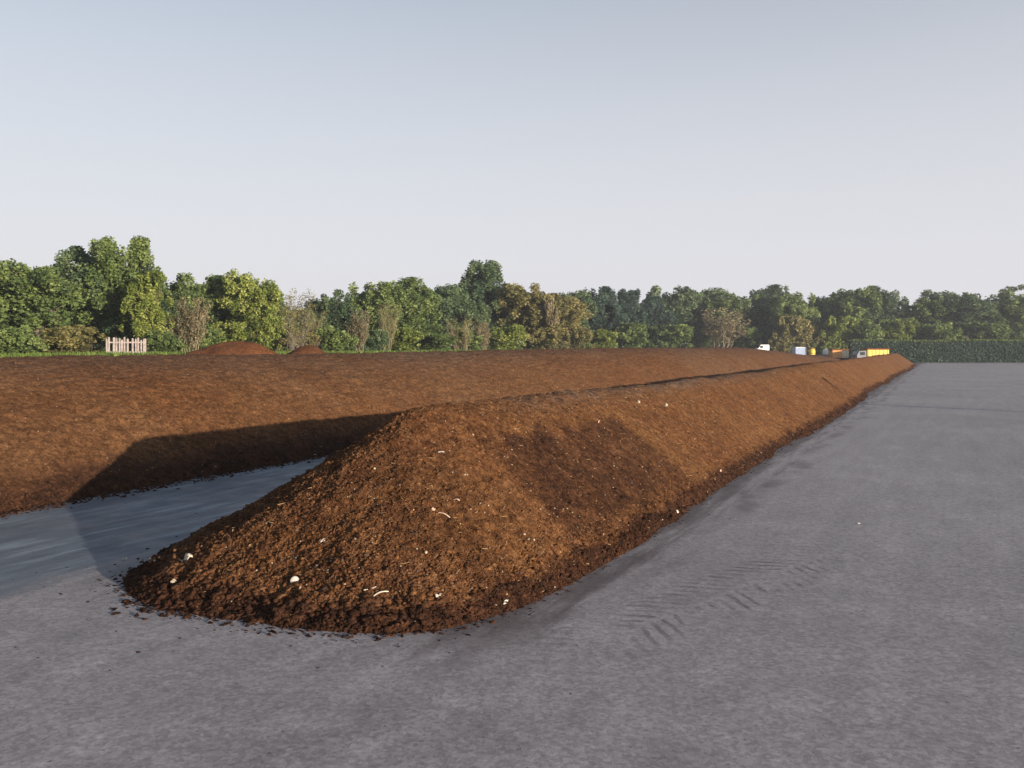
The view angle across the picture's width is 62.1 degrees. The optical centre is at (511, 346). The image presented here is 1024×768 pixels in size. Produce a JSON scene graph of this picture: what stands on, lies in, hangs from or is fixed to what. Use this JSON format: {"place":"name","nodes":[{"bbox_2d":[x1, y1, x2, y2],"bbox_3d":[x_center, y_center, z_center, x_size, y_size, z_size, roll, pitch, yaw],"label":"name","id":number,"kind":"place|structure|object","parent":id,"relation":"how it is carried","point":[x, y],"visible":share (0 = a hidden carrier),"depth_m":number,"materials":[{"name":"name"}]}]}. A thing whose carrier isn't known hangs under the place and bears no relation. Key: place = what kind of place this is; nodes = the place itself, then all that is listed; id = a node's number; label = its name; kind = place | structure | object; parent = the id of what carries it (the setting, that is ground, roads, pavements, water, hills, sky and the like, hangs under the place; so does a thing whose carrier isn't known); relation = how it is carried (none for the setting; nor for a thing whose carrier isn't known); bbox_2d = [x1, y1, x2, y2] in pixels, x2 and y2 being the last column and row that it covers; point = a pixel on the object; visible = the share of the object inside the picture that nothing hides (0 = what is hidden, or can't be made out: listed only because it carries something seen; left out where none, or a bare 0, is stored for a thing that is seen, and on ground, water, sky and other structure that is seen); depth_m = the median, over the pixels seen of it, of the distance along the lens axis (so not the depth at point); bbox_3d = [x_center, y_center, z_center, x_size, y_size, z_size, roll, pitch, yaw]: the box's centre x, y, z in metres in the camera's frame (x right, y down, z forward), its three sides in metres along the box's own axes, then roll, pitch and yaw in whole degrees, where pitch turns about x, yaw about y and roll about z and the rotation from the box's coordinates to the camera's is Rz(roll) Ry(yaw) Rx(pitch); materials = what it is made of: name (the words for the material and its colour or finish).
{"place":"outdoors","nodes":[
{"label":"outdoors","id":0,"kind":"place"},
{"bbox_2d":[290,576,298,582],"bbox_3d":[-2.490,2.681,9.737,0.105,0.105,0.032,0,-36,-2],"label":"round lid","id":1,"kind":"object","parent":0,"point":[294,578],"visible":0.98,"depth_m":9.73,"materials":[{"name":"white plastic"}]},
{"bbox_2d":[0,362,1023,767],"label":"yard pavement","id":2,"kind":"structure","parent":0,"point":[782,608],"depth_m":8.51,"materials":[{"name":"concrete"}]},
{"bbox_2d":[0,347,844,519],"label":"compost windrow","id":3,"kind":"object","parent":2,"relation":"on","point":[73,428],"visible":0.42,"depth_m":23.12,"materials":[{"name":"brown soil"}]},
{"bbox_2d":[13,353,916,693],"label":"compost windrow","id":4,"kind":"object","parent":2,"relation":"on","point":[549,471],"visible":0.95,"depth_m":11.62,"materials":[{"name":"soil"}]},
{"bbox_2d":[179,553,193,561],"bbox_3d":[-4.049,2.640,10.629,0.235,0.104,0.150,-16,19,16],"label":"cloth scrap","id":5,"kind":"object","parent":4,"relation":"on","point":[187,555],"visible":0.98,"depth_m":10.61,"materials":[{"name":"white fabric"}]},
{"bbox_2d":[791,347,804,354],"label":"container","id":6,"kind":"object","parent":2,"relation":"on","point":[797,350],"visible":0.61,"depth_m":186.78,"materials":[{"name":"white metal"}]},
{"bbox_2d":[823,348,827,354],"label":"storage tank","id":7,"kind":"object","parent":2,"relation":"on","point":[825,351],"visible":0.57,"depth_m":169.56,"materials":[{"name":"grey metal"}]},
{"bbox_2d":[828,349,849,358],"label":"trailer","id":8,"kind":"object","parent":2,"relation":"on","point":[838,353],"visible":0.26,"depth_m":155.01,"materials":[{"name":"metal"}]},
{"bbox_2d":[851,348,889,357],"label":"truck","id":9,"kind":"object","parent":2,"relation":"on","point":[865,352],"visible":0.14,"depth_m":150.84,"materials":[{"name":"metal"}]},
{"bbox_2d":[845,339,1023,362],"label":"hedge","id":10,"kind":"object","parent":2,"relation":"on","point":[963,351],"visible":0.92,"depth_m":157.96,"materials":[{"name":"green plant"}]},
{"bbox_2d":[0,0,1023,345],"label":"sky","id":11,"kind":"structure","parent":0,"point":[820,148],"materials":[{"name":"blue"}]},
{"bbox_2d":[809,348,814,354],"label":"storage tank","id":12,"kind":"object","parent":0,"point":[811,351],"visible":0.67,"depth_m":191.42,"materials":[{"name":"yellow paint"}]},
{"bbox_3d":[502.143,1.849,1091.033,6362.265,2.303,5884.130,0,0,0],"label":"ground","id":13,"kind":"structure","parent":0,"visible":0},
{"bbox_2d":[0,264,32,324],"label":"tree","id":14,"kind":"object","parent":13,"relation":"on","point":[10,294],"visible":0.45,"depth_m":64.04,"materials":[{"name":"green plant"}]},
{"bbox_2d":[0,324,49,354],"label":"bush","id":15,"kind":"object","parent":13,"relation":"on","point":[21,339],"visible":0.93,"depth_m":53.12,"materials":[{"name":"green plant"}]},
{"bbox_2d":[0,258,96,350],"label":"tree","id":16,"kind":"object","parent":13,"relation":"on","point":[48,291],"visible":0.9,"depth_m":64.45,"materials":[{"name":"green plant"}]},
{"bbox_2d":[41,325,107,353],"bbox_3d":[-29.516,-0.264,57.324,4.257,2.493,4.898,0,0,-23],"label":"bush","id":17,"kind":"object","parent":13,"relation":"on","point":[74,338],"visible":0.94,"depth_m":56.82,"materials":[{"name":"green plant"}]},
{"bbox_2d":[44,245,114,351],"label":"tree","id":18,"kind":"object","parent":13,"relation":"on","point":[68,269],"visible":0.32,"depth_m":69.13,"materials":[{"name":"green plant"}]},
{"bbox_2d":[77,235,160,350],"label":"tree","id":19,"kind":"object","parent":13,"relation":"on","point":[116,271],"visible":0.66,"depth_m":68.44,"materials":[{"name":"green plant"}]},
{"bbox_2d":[106,337,145,352],"bbox_3d":[-25.935,0.208,57.072,2.682,1.726,0.175,0,0,0],"label":"picket fence","id":20,"kind":"object","parent":13,"relation":"on","point":[121,342],"visible":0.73,"depth_m":56.98,"materials":[{"name":"white wood"}]},
{"bbox_2d":[103,323,155,351],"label":"bush","id":21,"kind":"object","parent":13,"relation":"on","point":[126,333],"visible":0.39,"depth_m":67.21,"materials":[{"name":"green plant"}]},
{"bbox_2d":[118,270,175,351],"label":"tree","id":22,"kind":"object","parent":13,"relation":"on","point":[145,309],"visible":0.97,"depth_m":65.39,"materials":[{"name":"green plant"}]},
{"bbox_2d":[143,330,186,352],"bbox_3d":[-25.876,-0.120,63.350,2.977,2.182,2.841,0,0,-27],"label":"bush","id":23,"kind":"object","parent":13,"relation":"on","point":[168,341],"visible":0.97,"depth_m":62.80,"materials":[{"name":"green plant"}]},
{"bbox_2d":[158,298,199,347],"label":"tree","id":24,"kind":"object","parent":13,"relation":"on","point":[172,310],"visible":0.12,"depth_m":75.07,"materials":[{"name":"green plant"}]},
{"bbox_2d":[167,295,213,351],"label":"brown bush","id":25,"kind":"object","parent":13,"relation":"on","point":[193,328],"visible":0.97,"depth_m":66.57,"materials":[{"name":"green plant"}]},
{"bbox_2d":[163,272,235,339],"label":"tree","id":26,"kind":"object","parent":13,"relation":"on","point":[178,289],"visible":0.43,"depth_m":81.54,"materials":[{"name":"green plant"}]},
{"bbox_2d":[187,327,227,350],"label":"bush","id":27,"kind":"object","parent":13,"relation":"on","point":[210,338],"visible":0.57,"depth_m":70.83,"materials":[{"name":"green plant"}]},
{"bbox_2d":[194,275,248,341],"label":"tree","id":28,"kind":"object","parent":13,"relation":"on","point":[220,319],"visible":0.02,"depth_m":86.50,"materials":[{"name":"green plant"}]},
{"bbox_2d":[186,341,276,354],"bbox_3d":[-18.560,0.781,58.000,8.500,2.362,8.000,0,0,0],"label":"soil mound","id":29,"kind":"object","parent":13,"relation":"on","point":[235,347],"visible":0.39,"depth_m":56.64,"materials":[{"name":"brown soil"}]},
{"bbox_2d":[212,321,253,343],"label":"bush","id":30,"kind":"object","parent":13,"relation":"on","point":[236,331],"visible":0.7,"depth_m":77.01,"materials":[{"name":"green plant"}]},
{"bbox_2d":[214,268,284,341],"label":"tree","id":31,"kind":"object","parent":13,"relation":"on","point":[250,300],"visible":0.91,"depth_m":81.22,"materials":[{"name":"green plant"}]},
{"bbox_2d":[249,318,287,350],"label":"bush","id":32,"kind":"object","parent":13,"relation":"on","point":[272,335],"visible":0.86,"depth_m":81.26,"materials":[{"name":"green plant"}]},
{"bbox_2d":[270,305,300,350],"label":"tree","id":33,"kind":"object","parent":13,"relation":"on","point":[279,314],"visible":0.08,"depth_m":92.89,"materials":[{"name":"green plant"}]},
{"bbox_2d":[273,289,315,351],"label":"bare tree","id":34,"kind":"object","parent":13,"relation":"on","point":[291,330],"visible":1,"depth_m":74.03,"materials":[{"name":"brown plant"}]},
{"bbox_2d":[279,329,321,350],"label":"bush","id":35,"kind":"object","parent":13,"relation":"on","point":[284,343],"visible":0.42,"depth_m":81.65,"materials":[{"name":"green plant"}]},
{"bbox_2d":[287,345,325,353],"bbox_3d":[-14.661,0.947,62.000,5.250,2.087,7.500,0,0,0],"label":"soil mound","id":36,"kind":"object","parent":13,"relation":"on","point":[308,349],"visible":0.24,"depth_m":61.06,"materials":[{"name":"brown soil"}]},
{"bbox_2d":[305,309,327,346],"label":"brown bush","id":37,"kind":"object","parent":13,"relation":"on","point":[311,326],"visible":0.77,"depth_m":82.53,"materials":[{"name":"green plant"}]},
{"bbox_2d":[298,289,369,341],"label":"tree","id":38,"kind":"object","parent":13,"relation":"on","point":[335,307],"visible":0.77,"depth_m":96.00,"materials":[{"name":"green plant"}]},
{"bbox_2d":[314,325,359,351],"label":"bush","id":39,"kind":"object","parent":13,"relation":"on","point":[333,338],"visible":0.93,"depth_m":82.82,"materials":[{"name":"green plant"}]},
{"bbox_2d":[345,308,370,350],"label":"brown bush","id":40,"kind":"object","parent":13,"relation":"on","point":[361,334],"visible":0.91,"depth_m":86.40,"materials":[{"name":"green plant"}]},
{"bbox_2d":[350,329,389,350],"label":"bush","id":41,"kind":"object","parent":13,"relation":"on","point":[375,339],"visible":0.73,"depth_m":88.22,"materials":[{"name":"green plant"}]},
{"bbox_2d":[347,280,408,349],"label":"tree","id":42,"kind":"object","parent":13,"relation":"on","point":[371,299],"visible":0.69,"depth_m":103.97,"materials":[{"name":"green plant"}]},
{"bbox_2d":[375,302,400,350],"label":"brown bush","id":43,"kind":"object","parent":13,"relation":"on","point":[385,316],"visible":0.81,"depth_m":91.03,"materials":[{"name":"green plant"}]},
{"bbox_2d":[380,327,423,350],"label":"bush","id":44,"kind":"object","parent":13,"relation":"on","point":[404,338],"visible":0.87,"depth_m":93.75,"materials":[{"name":"green plant"}]},
{"bbox_2d":[0,348,822,357],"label":"grass","id":45,"kind":"structure","parent":13,"relation":"on","point":[47,354],"depth_m":54.38,"materials":[{"name":"green plant"}]},
{"bbox_2d":[386,276,442,343],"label":"tree","id":46,"kind":"object","parent":13,"relation":"on","point":[423,302],"visible":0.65,"depth_m":108.06,"materials":[{"name":"green plant"}]},
{"bbox_2d":[406,333,457,350],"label":"bush","id":47,"kind":"object","parent":13,"relation":"on","point":[437,341],"visible":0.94,"depth_m":98.46,"materials":[{"name":"green plant"}]},
{"bbox_2d":[416,283,473,333],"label":"tree","id":48,"kind":"object","parent":13,"relation":"on","point":[452,297],"visible":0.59,"depth_m":118.71,"materials":[{"name":"green plant"}]},
{"bbox_2d":[443,317,479,350],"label":"brown bush","id":49,"kind":"object","parent":13,"relation":"on","point":[453,333],"visible":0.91,"depth_m":105.27,"materials":[{"name":"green plant"}]},
{"bbox_2d":[440,299,499,348],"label":"tree","id":50,"kind":"object","parent":13,"relation":"on","point":[479,312],"visible":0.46,"depth_m":120.29,"materials":[{"name":"green plant"}]},
{"bbox_2d":[448,329,491,350],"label":"bush","id":51,"kind":"object","parent":13,"relation":"on","point":[476,340],"visible":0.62,"depth_m":106.39,"materials":[{"name":"green plant"}]},
{"bbox_2d":[458,259,505,348],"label":"tree","id":52,"kind":"object","parent":13,"relation":"on","point":[483,284],"visible":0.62,"depth_m":131.04,"materials":[{"name":"green plant"}]},
{"bbox_2d":[473,323,491,349],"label":"brown bush","id":53,"kind":"object","parent":13,"relation":"on","point":[479,331],"visible":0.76,"depth_m":108.69,"materials":[{"name":"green plant"}]},
{"bbox_2d":[484,324,528,349],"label":"bush","id":54,"kind":"object","parent":13,"relation":"on","point":[504,338],"visible":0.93,"depth_m":114.83,"materials":[{"name":"green plant"}]},
{"bbox_2d":[4,266,1023,352],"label":"wood","id":55,"kind":"object","parent":13,"relation":"on","point":[100,346],"visible":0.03,"depth_m":122.04,"materials":[{"name":"green plant"}]},
{"bbox_2d":[495,282,562,348],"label":"tree","id":56,"kind":"object","parent":13,"relation":"on","point":[521,305],"visible":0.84,"depth_m":129.08,"materials":[{"name":"green plant"}]},
{"bbox_2d":[520,324,570,348],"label":"bush","id":57,"kind":"object","parent":13,"relation":"on","point":[542,338],"visible":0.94,"depth_m":126.48,"materials":[{"name":"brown plant"}]},
{"bbox_2d":[541,298,559,348],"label":"brown bush","id":58,"kind":"object","parent":13,"relation":"on","point":[551,317],"visible":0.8,"depth_m":127.24,"materials":[{"name":"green plant"}]},
{"bbox_2d":[537,293,593,348],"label":"tree","id":59,"kind":"object","parent":13,"relation":"on","point":[572,312],"visible":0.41,"depth_m":137.20,"materials":[{"name":"brown plant"}]},
{"bbox_2d":[559,326,594,348],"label":"bush","id":60,"kind":"object","parent":13,"relation":"on","point":[579,336],"visible":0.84,"depth_m":139.87,"materials":[{"name":"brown plant"}]},
{"bbox_2d":[559,290,598,337],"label":"tree","id":61,"kind":"object","parent":13,"relation":"on","point":[583,296],"visible":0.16,"depth_m":164.53,"materials":[{"name":"green plant"}]},
{"bbox_2d":[586,329,618,347],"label":"bush","id":62,"kind":"object","parent":13,"relation":"on","point":[601,338],"visible":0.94,"depth_m":150.87,"materials":[{"name":"green plant"}]},
{"bbox_2d":[580,286,629,342],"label":"tree","id":63,"kind":"object","parent":13,"relation":"on","point":[610,310],"visible":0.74,"depth_m":170.11,"materials":[{"name":"green plant"}]},
{"bbox_2d":[613,288,647,327],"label":"tree","id":64,"kind":"object","parent":13,"relation":"on","point":[637,314],"visible":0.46,"depth_m":186.10,"materials":[{"name":"green plant"}]},
{"bbox_2d":[612,322,654,347],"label":"bush","id":65,"kind":"object","parent":13,"relation":"on","point":[631,335],"visible":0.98,"depth_m":165.75,"materials":[{"name":"green plant"}]},
{"bbox_2d":[640,295,677,347],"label":"tree","id":66,"kind":"object","parent":13,"relation":"on","point":[656,316],"visible":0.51,"depth_m":192.34,"materials":[{"name":"green plant"}]},
{"bbox_2d":[642,323,694,347],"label":"bush","id":67,"kind":"object","parent":13,"relation":"on","point":[676,333],"visible":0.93,"depth_m":190.18,"materials":[{"name":"green plant"}]},
{"bbox_2d":[641,285,698,325],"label":"tree","id":68,"kind":"object","parent":13,"relation":"on","point":[685,299],"visible":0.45,"depth_m":204.70,"materials":[{"name":"green plant"}]},
{"bbox_2d":[683,327,721,347],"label":"bush","id":69,"kind":"object","parent":13,"relation":"on","point":[700,339],"visible":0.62,"depth_m":204.32,"materials":[{"name":"green plant"}]},
{"bbox_2d":[680,287,728,343],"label":"tree","id":70,"kind":"object","parent":13,"relation":"on","point":[704,296],"visible":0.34,"depth_m":214.45,"materials":[{"name":"green plant"}]},
{"bbox_2d":[698,307,751,347],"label":"brown bush","id":71,"kind":"object","parent":13,"relation":"on","point":[724,324],"visible":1,"depth_m":198.71,"materials":[{"name":"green plant"}]},
{"bbox_2d":[691,292,758,347],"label":"tree","id":72,"kind":"object","parent":13,"relation":"on","point":[734,302],"visible":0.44,"depth_m":210.27,"materials":[{"name":"green plant"}]},
{"bbox_2d":[724,326,762,348],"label":"bush","id":73,"kind":"object","parent":13,"relation":"on","point":[752,336],"visible":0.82,"depth_m":204.19,"materials":[{"name":"green plant"}]},
{"bbox_2d":[755,345,768,349],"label":"van","id":74,"kind":"object","parent":13,"relation":"on","point":[764,347],"visible":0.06,"depth_m":195.24,"materials":[{"name":"white paint"}]},
{"bbox_2d":[753,323,780,351],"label":"bush","id":75,"kind":"object","parent":13,"relation":"on","point":[767,333],"visible":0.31,"depth_m":204.68,"materials":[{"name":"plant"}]},
{"bbox_2d":[741,284,797,348],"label":"tree","id":76,"kind":"object","parent":13,"relation":"on","point":[768,295],"visible":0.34,"depth_m":216.27,"materials":[{"name":"green plant"}]},
{"bbox_2d":[767,315,803,352],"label":"brown bush","id":77,"kind":"object","parent":13,"relation":"on","point":[783,344],"visible":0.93,"depth_m":198.62,"materials":[{"name":"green plant"}]},
{"bbox_2d":[766,291,820,329],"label":"tree","id":78,"kind":"object","parent":13,"relation":"on","point":[784,305],"visible":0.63,"depth_m":204.69,"materials":[{"name":"green plant"}]},
{"bbox_2d":[774,315,826,354],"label":"bush","id":79,"kind":"object","parent":13,"relation":"on","point":[807,333],"visible":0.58,"depth_m":199.36,"materials":[{"name":"brown plant"}]},
{"bbox_2d":[807,295,832,349],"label":"tree","id":80,"kind":"object","parent":13,"relation":"on","point":[809,306],"visible":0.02,"depth_m":214.69,"materials":[{"name":"green plant"}]},
{"bbox_2d":[811,315,860,353],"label":"bush","id":81,"kind":"object","parent":13,"relation":"on","point":[836,333],"visible":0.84,"depth_m":199.76,"materials":[{"name":"green plant"}]},
{"bbox_2d":[811,285,886,347],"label":"tree","id":82,"kind":"object","parent":13,"relation":"on","point":[853,303],"visible":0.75,"depth_m":207.06,"materials":[{"name":"green plant"}]},
{"bbox_2d":[842,315,885,348],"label":"bush","id":83,"kind":"object","parent":13,"relation":"on","point":[868,329],"visible":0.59,"depth_m":198.20,"materials":[{"name":"green plant"}]},
{"bbox_2d":[859,285,909,325],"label":"tree","id":84,"kind":"object","parent":13,"relation":"on","point":[890,310],"visible":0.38,"depth_m":213.85,"materials":[{"name":"green plant"}]},
{"bbox_2d":[881,317,926,343],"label":"bush","id":85,"kind":"object","parent":13,"relation":"on","point":[903,328],"visible":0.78,"depth_m":199.74,"materials":[{"name":"green plant"}]},
{"bbox_2d":[898,298,956,339],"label":"tree","id":86,"kind":"object","parent":13,"relation":"on","point":[922,312],"visible":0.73,"depth_m":210.95,"materials":[{"name":"green plant"}]},
{"bbox_2d":[916,322,965,343],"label":"bush","id":87,"kind":"object","parent":13,"relation":"on","point":[938,331],"visible":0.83,"depth_m":198.27,"materials":[{"name":"green plant"}]},
{"bbox_2d":[913,289,1008,339],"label":"tree","id":88,"kind":"object","parent":13,"relation":"on","point":[968,308],"visible":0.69,"depth_m":210.65,"materials":[{"name":"green plant"}]},
{"bbox_2d":[958,321,1023,343],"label":"bush","id":89,"kind":"object","parent":13,"relation":"on","point":[980,330],"visible":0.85,"depth_m":199.42,"materials":[{"name":"green plant"}]},
{"bbox_2d":[962,284,1023,339],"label":"tree","id":90,"kind":"object","parent":13,"relation":"on","point":[1012,315],"visible":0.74,"depth_m":211.96,"materials":[{"name":"green plant"}]}
]}

